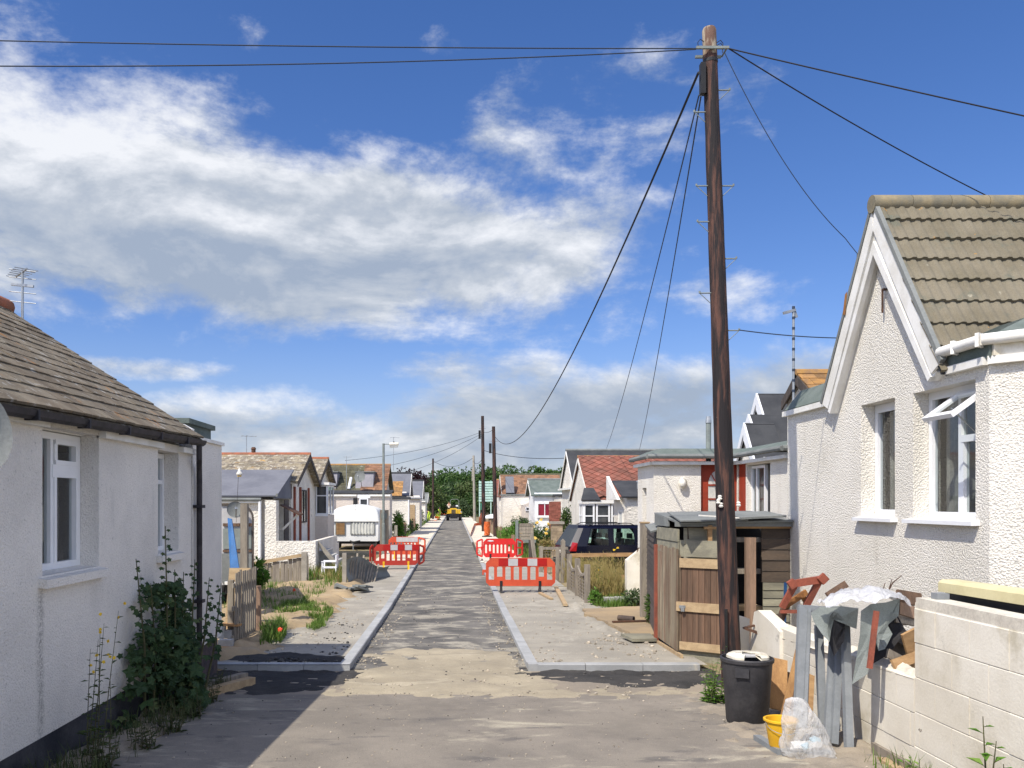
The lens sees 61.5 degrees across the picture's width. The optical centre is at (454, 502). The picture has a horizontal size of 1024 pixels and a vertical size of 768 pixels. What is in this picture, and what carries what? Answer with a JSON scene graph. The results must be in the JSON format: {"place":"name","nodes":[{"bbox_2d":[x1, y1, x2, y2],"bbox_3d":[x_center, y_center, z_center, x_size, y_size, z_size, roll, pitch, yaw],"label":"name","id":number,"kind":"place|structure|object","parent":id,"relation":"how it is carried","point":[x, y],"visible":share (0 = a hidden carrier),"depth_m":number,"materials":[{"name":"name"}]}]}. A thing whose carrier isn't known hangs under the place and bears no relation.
{"place":"outdoors","nodes":[
{"label":"outdoors","id":0,"kind":"place"},
{"bbox_2d":[22,671,231,767],"bbox_3d":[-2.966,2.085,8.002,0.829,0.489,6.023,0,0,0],"label":"grass","id":1,"kind":"structure","parent":0,"point":[65,764],"depth_m":8.02,"materials":[{"name":"plant"}]},
{"bbox_2d":[77,602,125,759],"bbox_3d":[-2.967,1.521,7.135,0.404,1.371,0.295,0,0,0],"label":"yellow flowered weed","id":2,"kind":"object","parent":1,"relation":"on","point":[92,728],"visible":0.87,"depth_m":7.14,"materials":[{"name":"green plant"}]},
{"bbox_2d":[81,722,124,767],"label":"weed clump","id":3,"kind":"object","parent":1,"relation":"on","point":[108,764],"visible":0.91,"depth_m":6.99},
{"bbox_2d":[127,712,161,750],"bbox_3d":[-2.784,2.057,7.673,0.345,0.346,0.315,0,0,0],"label":"weed clump","id":4,"kind":"object","parent":1,"relation":"on","point":[147,747],"visible":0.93,"depth_m":7.68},
{"bbox_2d":[146,697,187,733],"bbox_3d":[-2.758,2.056,8.266,0.346,0.395,0.389,0,0,0],"label":"weed clump","id":5,"kind":"object","parent":1,"relation":"on","point":[163,720],"visible":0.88,"depth_m":8.30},
{"bbox_2d":[111,526,224,728],"bbox_3d":[-2.973,1.279,9.278,0.718,2.062,2.311,0,0,0],"label":"mallow bush","id":6,"kind":"object","parent":1,"relation":"on","point":[178,669],"visible":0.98,"depth_m":8.99,"materials":[{"name":"green plant"}]},
{"bbox_2d":[222,580,292,620],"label":"soil","id":7,"kind":"structure","parent":0,"point":[266,587],"depth_m":25.32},
{"bbox_2d":[255,554,308,581],"bbox_3d":[-5.226,2.036,25.880,1.666,1.031,0.110,0,0,0],"label":"plank fence","id":8,"kind":"object","parent":7,"relation":"on","point":[283,573],"visible":0.46,"depth_m":25.89,"materials":[{"name":"wood"}]},
{"bbox_2d":[222,557,347,614],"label":"grass","id":9,"kind":"structure","parent":7,"relation":"on","point":[312,573],"depth_m":23.34,"materials":[{"name":"plant"}]},
{"bbox_2d":[218,574,364,670],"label":"soil","id":10,"kind":"structure","parent":0,"point":[249,644],"depth_m":18.79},
{"bbox_2d":[227,580,233,638],"bbox_3d":[-3.621,1.898,13.900,0.090,1.284,0.090,0,0,0],"label":"fence post","id":11,"kind":"object","parent":10,"relation":"on","point":[230,603],"visible":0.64,"depth_m":13.86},
{"bbox_2d":[228,518,239,567],"bbox_3d":[-4.515,0.896,17.400,0.185,1.156,0.573,0,0,-34],"label":"board","id":12,"kind":"object","parent":10,"relation":"on","point":[233,556],"visible":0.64,"depth_m":17.40,"materials":[{"name":"blue plastic"}]},
{"bbox_2d":[254,556,270,590],"bbox_3d":[-5.043,1.973,22.007,0.755,1.214,0.697,0,0,0],"label":"shrub","id":13,"kind":"object","parent":10,"relation":"on","point":[263,576],"visible":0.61,"depth_m":21.89,"materials":[{"name":"green plant"}]},
{"bbox_2d":[257,594,335,644],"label":"grass","id":14,"kind":"structure","parent":10,"relation":"on","point":[268,634],"depth_m":16.29,"materials":[{"name":"plant"}]},
{"bbox_2d":[218,565,411,662],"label":"footpath","id":15,"kind":"structure","parent":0,"point":[386,587],"depth_m":16.71,"materials":[{"name":"concrete"}]},
{"bbox_2d":[232,566,256,641],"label":"picket gate","id":16,"kind":"structure","parent":15,"relation":"on","point":[244,584],"depth_m":14.21,"materials":[{"name":"wood"}]},
{"bbox_2d":[228,652,344,661],"bbox_3d":[-2.489,2.295,12.758,2.000,0.101,0.900,0,0,0],"label":"tarmac patch","id":17,"kind":"object","parent":15,"relation":"on","point":[286,655],"visible":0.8,"depth_m":12.62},
{"bbox_2d":[369,544,424,569],"bbox_3d":[-2.078,1.980,31.148,2.023,0.930,0.480,0,0,-7],"label":"plastic barrier","id":18,"kind":"object","parent":15,"relation":"on","point":[406,548],"visible":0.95,"depth_m":31.12,"materials":[{"name":"plastic"}]},
{"bbox_2d":[375,515,444,564],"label":"concrete footpath","id":19,"kind":"structure","parent":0,"point":[427,530],"depth_m":66.40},
{"bbox_2d":[382,442,398,553],"bbox_3d":[-3.002,-0.170,40.000,0.785,5.341,0.240,0,0,0],"label":"street lamp","id":20,"kind":"object","parent":19,"relation":"on","point":[393,444],"visible":0.93,"depth_m":39.95,"materials":[{"name":"grey metal"}]},
{"bbox_2d":[352,517,527,670],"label":"road","id":21,"kind":"structure","parent":0,"point":[450,552],"depth_m":20.00,"materials":[{"name":"asphalt"}]},
{"bbox_2d":[185,602,716,766],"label":"tarmac crumbs","id":22,"kind":"object","parent":21,"relation":"on","point":[281,659],"visible":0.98,"depth_m":12.41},
{"bbox_2d":[320,648,632,698],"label":"road patch","id":23,"kind":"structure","parent":21,"relation":"on","point":[424,677],"depth_m":11.41,"materials":[{"name":"concrete"}]},
{"bbox_2d":[114,569,867,767],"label":"loose stones","id":24,"kind":"object","parent":21,"relation":"on","point":[611,648],"visible":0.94,"depth_m":13.55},
{"bbox_2d":[209,671,708,693],"bbox_3d":[0.110,2.339,11.095,6.780,0.077,1.990,0,0,0],"label":"road shoulder","id":25,"kind":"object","parent":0,"point":[577,686],"visible":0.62,"depth_m":10.80},
{"bbox_2d":[209,667,720,694],"bbox_3d":[0.075,2.349,11.300,7.450,0.124,2.400,0,0,0],"label":"tarmac strip","id":26,"kind":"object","parent":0,"point":[272,682],"visible":0.59,"depth_m":11.44,"materials":[{"name":"asphalt"}]},
{"bbox_2d":[207,676,255,696],"bbox_3d":[-2.792,2.269,10.527,0.120,0.133,1.026,0,0,22],"label":"timber baulk","id":27,"kind":"object","parent":26,"relation":"on","point":[236,684],"visible":0.64,"depth_m":10.60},
{"bbox_2d":[105,694,872,767],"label":"junction road","id":28,"kind":"structure","parent":0,"point":[247,742],"depth_m":8.17,"materials":[{"name":"asphalt"}]},
{"bbox_2d":[462,516,521,562],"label":"concrete footpath","id":29,"kind":"structure","parent":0,"point":[477,533],"depth_m":60.54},
{"bbox_2d":[479,416,485,530],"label":"telegraph pole","id":30,"kind":"object","parent":29,"relation":"on","point":[482,428],"visible":0.82,"depth_m":71.38,"materials":[{"name":"brown wood"}]},
{"bbox_2d":[489,426,497,536],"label":"telegraph pole","id":31,"kind":"object","parent":29,"relation":"on","point":[492,447],"visible":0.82,"depth_m":60.89,"materials":[{"name":"brown wood"}]},
{"bbox_2d":[495,71,699,443],"bbox_3d":[2.933,-4.090,35.750,0.032,2.372,50.504,0,0,0],"label":"overhead cable","id":32,"kind":"object","parent":31,"relation":"attached to","point":[680,114],"visible":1,"depth_m":14.05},
{"bbox_2d":[476,539,522,558],"bbox_3d":[1.845,1.930,34.830,1.917,0.930,0.480,0,0,-2],"label":"plastic barrier","id":33,"kind":"object","parent":29,"relation":"on","point":[499,543],"visible":0.93,"depth_m":34.81,"materials":[{"name":"red plastic"}]},
{"bbox_2d":[0,0,1023,478],"label":"sky","id":34,"kind":"structure","parent":0,"point":[336,262],"materials":[{"name":"blue"}]},
{"bbox_2d":[406,518,637,607],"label":"grass","id":35,"kind":"structure","parent":0,"point":[609,603],"depth_m":20.61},
{"bbox_2d":[485,563,563,586],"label":"footpath","id":36,"kind":"structure","parent":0,"point":[516,573],"depth_m":28.59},
{"bbox_2d":[339,512,720,674],"bbox_3d":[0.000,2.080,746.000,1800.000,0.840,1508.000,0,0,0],"label":"ground","id":37,"kind":"structure","parent":0,"point":[361,551],"depth_m":42.90,"materials":[{"name":"soil"}]},
{"bbox_2d":[0,296,224,767],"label":"bungalow","id":38,"kind":"object","parent":37,"relation":"on","point":[105,479],"visible":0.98,"depth_m":7.96,"materials":[{"name":"paint"}]},
{"bbox_2d":[0,403,12,467],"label":"satellite dish","id":39,"kind":"object","parent":38,"relation":"attached to","point":[6,438],"visible":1,"depth_m":5.39,"materials":[{"name":"grey metal"}]},
{"bbox_2d":[6,267,36,318],"bbox_3d":[-5.468,-2.547,10.812,0.275,0.771,0.550,0,0,-42],"label":"television aerial","id":40,"kind":"object","parent":38,"relation":"attached to","point":[22,285],"visible":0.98,"depth_m":10.74,"materials":[{"name":"metal"}]},
{"bbox_2d":[38,431,108,588],"bbox_3d":[-3.456,0.040,7.410,0.463,1.290,1.220,0,0,0],"label":"window","id":41,"kind":"structure","parent":38,"relation":"in","point":[53,469],"depth_m":7.52,"materials":[{"name":"white plastic"}]},
{"bbox_2d":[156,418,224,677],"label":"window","id":42,"kind":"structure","parent":38,"relation":"in","point":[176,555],"depth_m":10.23,"materials":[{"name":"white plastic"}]},
{"bbox_2d":[222,504,256,603],"bbox_3d":[-5.159,1.261,20.322,0.933,2.478,4.623,0,0,-11],"label":"trailer","id":43,"kind":"object","parent":37,"relation":"on","point":[225,552],"visible":0.27,"depth_m":18.16,"materials":[{"name":"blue metal"}]},
{"bbox_2d":[240,504,248,567],"bbox_3d":[-3.965,1.314,16.200,0.130,2.572,0.130,0,0,0],"label":"fence post","id":44,"kind":"object","parent":37,"relation":"on","point":[244,535],"visible":0.36,"depth_m":16.14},
{"bbox_2d":[222,452,341,571],"bbox_3d":[-7.825,0.295,32.760,8.450,4.610,8.720,0,0,0],"label":"chalet","id":45,"kind":"object","parent":37,"relation":"on","point":[275,491],"visible":0.43,"depth_m":31.09,"materials":[{"name":"paint"}]},
{"bbox_2d":[312,457,336,539],"bbox_3d":[-8.790,0.245,39.638,6.620,4.710,5.563,0,0,0],"label":"chalet","id":46,"kind":"object","parent":37,"relation":"on","point":[324,512],"visible":0.13,"depth_m":37.65,"materials":[{"name":"paint"}]},
{"bbox_2d":[315,485,327,515],"bbox_3d":[-5.830,-0.075,37.635,0.580,1.350,0.090,0,0,0],"label":"window","id":47,"kind":"structure","parent":46,"relation":"in","point":[321,494],"depth_m":37.65,"materials":[{"name":"white plastic"}]},
{"bbox_2d":[218,516,445,670],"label":"kerb","id":48,"kind":"structure","parent":37,"relation":"on","point":[350,659],"depth_m":12.21,"materials":[{"name":"concrete"}]},
{"bbox_2d":[334,504,381,549],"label":"caravan","id":49,"kind":"object","parent":37,"relation":"on","point":[357,524],"visible":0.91,"depth_m":45.20,"materials":[{"name":"white metal"}]},
{"bbox_2d":[331,464,393,545],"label":"chalet","id":50,"kind":"object","parent":37,"relation":"on","point":[369,492],"visible":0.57,"depth_m":51.64,"materials":[{"name":"paint"}]},
{"bbox_2d":[347,553,389,582],"bbox_3d":[-2.526,2.016,26.480,0.399,0.992,3.232,0,0,18],"label":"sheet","id":51,"kind":"object","parent":37,"relation":"on","point":[363,569],"visible":0.77,"depth_m":26.06,"materials":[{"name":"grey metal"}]},
{"bbox_2d":[391,472,413,532],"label":"chalet","id":52,"kind":"object","parent":37,"relation":"on","point":[403,488],"visible":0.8,"depth_m":64.85,"materials":[{"name":"white paint"}]},
{"bbox_2d":[410,480,424,529],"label":"chalet","id":53,"kind":"object","parent":37,"relation":"on","point":[416,501],"visible":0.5,"depth_m":76.06,"materials":[{"name":"white paint"}]},
{"bbox_2d":[424,484,447,517],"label":"tree","id":54,"kind":"object","parent":37,"relation":"on","point":[439,497],"visible":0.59,"depth_m":137.46,"materials":[{"name":"green plant"}]},
{"bbox_2d":[515,520,538,556],"bbox_3d":[3.300,1.640,38.000,1.200,1.720,0.200,0,0,0],"label":"board fence","id":55,"kind":"object","parent":37,"relation":"on","point":[524,529],"visible":0.48,"depth_m":37.97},
{"bbox_2d":[498,474,559,528],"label":"chalet","id":56,"kind":"object","parent":37,"relation":"on","point":[514,499],"visible":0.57,"depth_m":70.61,"materials":[{"name":"paint"}]},
{"bbox_2d":[525,478,561,535],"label":"chalet","id":57,"kind":"object","parent":37,"relation":"on","point":[541,493],"visible":0.23,"depth_m":59.73,"materials":[{"name":"paint"}]},
{"bbox_2d":[567,554,589,602],"bbox_3d":[3.205,2.025,22.335,0.130,1.150,3.350,0,0,0],"label":"trellis fence","id":58,"kind":"object","parent":37,"relation":"on","point":[585,575],"visible":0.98,"depth_m":22.29,"materials":[{"name":"wood"}]},
{"bbox_2d":[462,519,699,670],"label":"kerb","id":59,"kind":"structure","parent":37,"relation":"on","point":[529,660],"depth_m":12.12,"materials":[{"name":"concrete"}]},
{"bbox_2d":[559,552,625,598],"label":"dry grass","id":60,"kind":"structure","parent":37,"relation":"on","point":[610,580],"depth_m":22.09,"materials":[{"name":"plant"}]},
{"bbox_2d":[553,522,637,566],"bbox_3d":[5.799,1.601,30.438,4.310,1.792,2.100,0,0,-12],"label":"parked car","id":61,"kind":"object","parent":37,"relation":"on","point":[575,537],"visible":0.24,"depth_m":29.64,"materials":[{"name":"blue paint"}]},
{"bbox_2d":[558,449,657,523],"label":"chalet","id":62,"kind":"object","parent":37,"relation":"on","point":[569,463],"visible":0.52,"depth_m":47.91,"materials":[{"name":"paint"}]},
{"bbox_2d":[625,547,639,596],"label":"buttress wall","id":63,"kind":"structure","parent":37,"relation":"on","point":[632,571],"depth_m":20.75,"materials":[{"name":"paint"}]},
{"bbox_2d":[568,455,713,542],"bbox_3d":[8.685,0.225,36.810,7.070,4.750,10.820,0,0,0],"label":"chalet","id":64,"kind":"object","parent":37,"relation":"on","point":[604,488],"visible":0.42,"depth_m":36.20,"materials":[{"name":"red stone"}]},
{"bbox_2d":[596,504,609,538],"bbox_3d":[6.065,0.775,35.050,0.570,1.450,0.060,0,0,0],"label":"window","id":65,"kind":"structure","parent":64,"relation":"in","point":[602,510],"depth_m":35.05,"materials":[{"name":"white plastic"}]},
{"bbox_2d":[639,522,649,616],"bbox_3d":[3.850,1.495,17.380,0.180,2.210,0.180,0,0,0],"label":"fence post","id":66,"kind":"object","parent":37,"relation":"on","point":[643,560],"visible":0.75,"depth_m":17.30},
{"bbox_2d":[646,529,657,630],"bbox_3d":[3.677,1.475,15.842,0.120,2.050,2.890,0,0,10],"label":"boarded fence","id":67,"kind":"object","parent":37,"relation":"on","point":[651,539],"visible":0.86,"depth_m":15.76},
{"bbox_2d":[628,441,787,547],"bbox_3d":[6.947,0.680,18.773,5.305,3.840,4.855,0,0,0],"label":"chalet","id":68,"kind":"object","parent":37,"relation":"on","point":[760,484],"visible":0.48,"depth_m":19.50,"materials":[{"name":"paint"}]},
{"bbox_2d":[701,465,736,510],"bbox_3d":[6.020,0.210,19.595,0.840,2.180,0.090,0,0,0],"label":"door","id":69,"kind":"structure","parent":68,"relation":"in","point":[708,495],"depth_m":19.58,"materials":[{"name":"red paint"}]},
{"bbox_2d":[739,464,745,510],"bbox_3d":[6.447,0.220,19.220,0.004,2.160,0.440,0,0,0],"label":"door leaf","id":70,"kind":"structure","parent":68,"relation":"in","point":[742,468],"depth_m":19.20,"materials":[{"name":"red paint"}]},
{"bbox_2d":[751,465,769,511],"bbox_3d":[6.639,-0.085,18.522,0.178,1.430,0.845,0,0,0],"label":"window","id":71,"kind":"structure","parent":68,"relation":"in","point":[762,471],"depth_m":18.59,"materials":[{"name":"white plastic"}]},
{"bbox_2d":[645,511,793,663],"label":"shed","id":72,"kind":"structure","parent":37,"relation":"on","point":[686,605],"depth_m":12.90,"materials":[{"name":"brown wood"}]},
{"bbox_2d":[676,558,719,653],"bbox_3d":[3.684,1.530,12.755,0.814,1.380,0.117,0,0,35],"label":"door","id":73,"kind":"structure","parent":72,"relation":"in","point":[698,606],"depth_m":12.81,"materials":[{"name":"wood"}]},
{"bbox_2d":[734,393,786,460],"bbox_3d":[10.578,-0.230,23.750,5.844,5.659,4.500,0,0,0],"label":"chalet","id":74,"kind":"object","parent":37,"relation":"on","point":[765,423],"visible":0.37,"depth_m":22.90,"materials":[{"name":"tile"}]},
{"bbox_2d":[781,369,827,518],"bbox_3d":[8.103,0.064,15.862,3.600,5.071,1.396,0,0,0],"label":"chalet","id":75,"kind":"object","parent":37,"relation":"on","point":[806,378],"visible":0.16,"depth_m":15.79,"materials":[{"name":"paint"}]},
{"bbox_2d":[783,306,797,400],"bbox_3d":[5.325,-2.205,13.600,0.234,1.810,0.050,0,0,0],"label":"television aerial","id":76,"kind":"object","parent":75,"relation":"attached to","point":[794,313],"visible":0.97,"depth_m":13.58,"materials":[{"name":"metal"}]},
{"bbox_2d":[782,195,1023,658],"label":"bungalow","id":77,"kind":"object","parent":37,"relation":"on","point":[906,440],"visible":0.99,"depth_m":9.64,"materials":[{"name":"paint"}]},
{"bbox_2d":[852,401,897,521],"bbox_3d":[5.191,-0.488,10.255,0.453,1.425,0.950,0,0,0],"label":"window","id":78,"kind":"structure","parent":77,"relation":"in","point":[881,515],"depth_m":10.56,"materials":[{"name":"white plastic"}]},
{"bbox_2d":[902,383,979,525],"bbox_3d":[5.191,-0.488,8.890,0.453,1.425,1.280,0,0,0],"label":"window","id":79,"kind":"structure","parent":77,"relation":"in","point":[960,438],"depth_m":9.05,"materials":[{"name":"white plastic"}]},
{"bbox_2d":[548,568,636,606],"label":"soil","id":80,"kind":"structure","parent":0,"point":[564,584],"depth_m":28.89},
{"bbox_2d":[582,606,653,635],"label":"concrete slab","id":81,"kind":"structure","parent":80,"relation":"on","point":[607,615],"depth_m":17.26,"materials":[{"name":"concrete"}]},
{"bbox_2d":[497,587,706,664],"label":"footpath","id":82,"kind":"structure","parent":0,"point":[569,647],"depth_m":15.30,"materials":[{"name":"concrete"}]},
{"bbox_2d":[482,558,554,592],"bbox_3d":[1.731,1.955,23.119,1.965,0.930,0.480,0,0,1],"label":"plastic barrier","id":83,"kind":"object","parent":82,"relation":"on","point":[520,563],"visible":0.99,"depth_m":23.09,"materials":[{"name":"plastic"}]},
{"bbox_2d":[681,686,886,767],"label":"soil","id":84,"kind":"structure","parent":0,"point":[855,756],"depth_m":7.77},
{"bbox_2d":[699,645,726,703],"bbox_3d":[2.987,1.967,9.828,0.369,0.702,0.377,0,0,0],"label":"weed clump","id":85,"kind":"object","parent":84,"relation":"on","point":[708,693],"visible":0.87,"depth_m":9.80,"materials":[{"name":"green plant"}]},
{"bbox_2d":[693,25,740,687],"bbox_3d":[3.249,-1.705,10.582,0.608,8.315,0.285,0,0,0],"label":"telegraph pole","id":86,"kind":"object","parent":84,"relation":"on","point":[729,621],"visible":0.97,"depth_m":10.52,"materials":[{"name":"brown wood"}]},
{"bbox_2d":[0,49,695,66],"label":"overhead cable","id":87,"kind":"object","parent":86,"relation":"attached to","point":[322,63],"visible":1,"depth_m":9.68,"materials":[{"name":"rubber"}]},
{"bbox_2d":[0,40,695,48],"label":"overhead cable","id":88,"kind":"object","parent":86,"relation":"attached to","point":[330,46],"visible":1,"depth_m":9.96,"materials":[{"name":"rubber"}]},
{"bbox_2d":[606,95,699,448],"bbox_3d":[5.482,-3.909,27.750,0.018,2.170,34.858,0,0,8],"label":"overhead cable","id":89,"kind":"object","parent":86,"relation":"attached to","point":[663,238],"visible":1,"depth_m":14.29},
{"bbox_2d":[639,96,701,449],"bbox_3d":[5.821,-3.723,25.250,0.018,2.519,30.030,0,0,11],"label":"overhead cable","id":90,"kind":"object","parent":86,"relation":"attached to","point":[677,241],"visible":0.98,"depth_m":14.17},
{"bbox_2d":[729,49,985,194],"bbox_3d":[5.760,-4.945,11.550,5.252,1.235,0.016,0,0,-24],"label":"overhead cable","id":91,"kind":"object","parent":86,"relation":"attached to","point":[853,123],"visible":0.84,"depth_m":11.32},
{"bbox_2d":[729,48,1023,116],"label":"overhead cable","id":92,"kind":"object","parent":86,"relation":"attached to","point":[878,83],"visible":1,"depth_m":9.82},
{"bbox_2d":[720,653,774,723],"bbox_3d":[2.985,1.908,8.756,0.530,0.665,0.530,0,0,0],"label":"dustbin","id":93,"kind":"object","parent":84,"relation":"on","point":[747,685],"visible":0.8,"depth_m":8.56,"materials":[{"name":"black plastic"}]},
{"bbox_2d":[726,650,769,660],"bbox_3d":[2.995,1.559,8.764,0.421,0.047,0.389,0,0,0],"label":"lid","id":94,"kind":"object","parent":93,"relation":"on","point":[741,655],"visible":1,"depth_m":8.70,"materials":[{"name":"white plastic"}]},
{"bbox_2d":[750,610,788,658],"bbox_3d":[3.830,1.840,10.400,0.160,1.020,1.000,0,0,0],"label":"broken block","id":95,"kind":"object","parent":84,"relation":"on","point":[767,638],"depth_m":10.31,"materials":[{"name":"concrete"}]},
{"bbox_2d":[769,657,787,710],"bbox_3d":[3.427,1.921,9.075,0.171,0.533,0.355,0,0,23],"label":"board","id":96,"kind":"object","parent":84,"relation":"on","point":[779,680],"visible":0.71,"depth_m":9.07,"materials":[{"name":"orange wood"}]},
{"bbox_2d":[763,714,798,747],"bbox_3d":[2.888,2.031,7.586,0.300,0.245,0.302,0,0,0],"label":"bucket","id":97,"kind":"object","parent":84,"relation":"on","point":[773,727],"visible":0.81,"depth_m":7.50,"materials":[{"name":"yellow plastic"}]},
{"bbox_2d":[753,735,830,755],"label":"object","id":98,"kind":"object","parent":84,"relation":"on","point":[762,740],"visible":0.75,"depth_m":7.46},
{"bbox_2d":[779,697,836,757],"bbox_3d":[3.043,1.925,7.391,0.485,0.500,0.307,0,0,0],"label":"plastic bag","id":99,"kind":"object","parent":84,"relation":"on","point":[814,743],"visible":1,"depth_m":7.36,"materials":[{"name":"white"}]},
{"bbox_2d":[793,605,853,746],"bbox_3d":[3.389,1.603,7.848,0.516,1.294,0.601,0,0,27],"label":"window frame","id":100,"kind":"object","parent":84,"relation":"on","point":[802,665],"visible":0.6,"depth_m":7.83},
{"bbox_2d":[811,606,857,641],"bbox_3d":[3.518,1.109,7.901,0.475,0.287,0.279,0,0,-19],"label":"roofing felt","id":101,"kind":"object","parent":100,"relation":"on","point":[824,618],"visible":0.99,"depth_m":7.85,"materials":[{"name":"fabric"}]},
{"bbox_2d":[829,620,844,655],"bbox_3d":[3.489,1.206,7.836,0.169,0.388,0.072,0,0,0],"label":"roofing felt","id":102,"kind":"object","parent":101,"relation":"hanging from","point":[837,636],"visible":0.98,"depth_m":7.82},
{"bbox_2d":[814,625,841,744],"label":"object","id":103,"kind":"object","parent":84,"relation":"on","point":[828,687],"visible":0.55,"depth_m":7.95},
{"bbox_2d":[779,624,915,762],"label":"block wall","id":104,"kind":"structure","parent":84,"relation":"on","point":[883,693],"depth_m":7.63,"materials":[{"name":"concrete"}]},
{"bbox_2d":[778,573,829,620],"bbox_3d":[4.144,1.202,10.297,0.569,0.739,0.344,0,0,0],"label":"trestle","id":105,"kind":"object","parent":104,"relation":"on","point":[789,600],"visible":0.86,"depth_m":10.23,"materials":[{"name":"red paint"}]},
{"bbox_2d":[852,599,899,683],"bbox_3d":[3.693,1.211,7.554,0.687,0.700,0.197,0,0,-36],"label":"roofing felt","id":106,"kind":"object","parent":104,"relation":"on","point":[889,612],"visible":0.75,"depth_m":7.55,"materials":[{"name":"fabric"}]},
{"bbox_2d":[818,585,911,607],"bbox_3d":[3.675,0.835,7.700,0.788,0.194,0.508,0,0,0],"label":"plastic sheet","id":107,"kind":"object","parent":106,"relation":"on","point":[871,594],"visible":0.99,"depth_m":7.58,"materials":[{"name":"grey"}]},
{"bbox_2d":[866,611,879,668],"bbox_3d":[3.573,1.171,7.325,0.147,0.493,0.046,0,0,-31],"label":"stick","id":108,"kind":"object","parent":106,"relation":"on","point":[873,637],"visible":1,"depth_m":7.31,"materials":[{"name":"red paint"}]},
{"bbox_2d":[873,617,905,663],"bbox_3d":[3.847,1.210,7.688,0.398,0.473,0.096,0,0,0],"label":"roofing felt","id":109,"kind":"object","parent":104,"relation":"on","point":[897,629],"visible":0.29,"depth_m":7.68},
{"bbox_2d":[871,742,920,767],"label":"plank","id":110,"kind":"object","parent":84,"relation":"on","point":[879,750],"visible":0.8,"depth_m":7.21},
{"bbox_2d":[914,597,1023,767],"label":"block wall","id":111,"kind":"structure","parent":84,"relation":"on","point":[969,665],"depth_m":6.33,"materials":[{"name":"concrete"}]},
{"bbox_2d":[938,579,1023,613],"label":"plastic trunking","id":112,"kind":"object","parent":111,"relation":"on","point":[1006,598],"visible":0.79,"depth_m":6.58,"materials":[{"name":"plastic"}]},
{"bbox_2d":[966,716,1011,767],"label":"thistle","id":113,"kind":"object","parent":84,"relation":"on","point":[985,755],"visible":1,"depth_m":5.60,"materials":[{"name":"green plant"}]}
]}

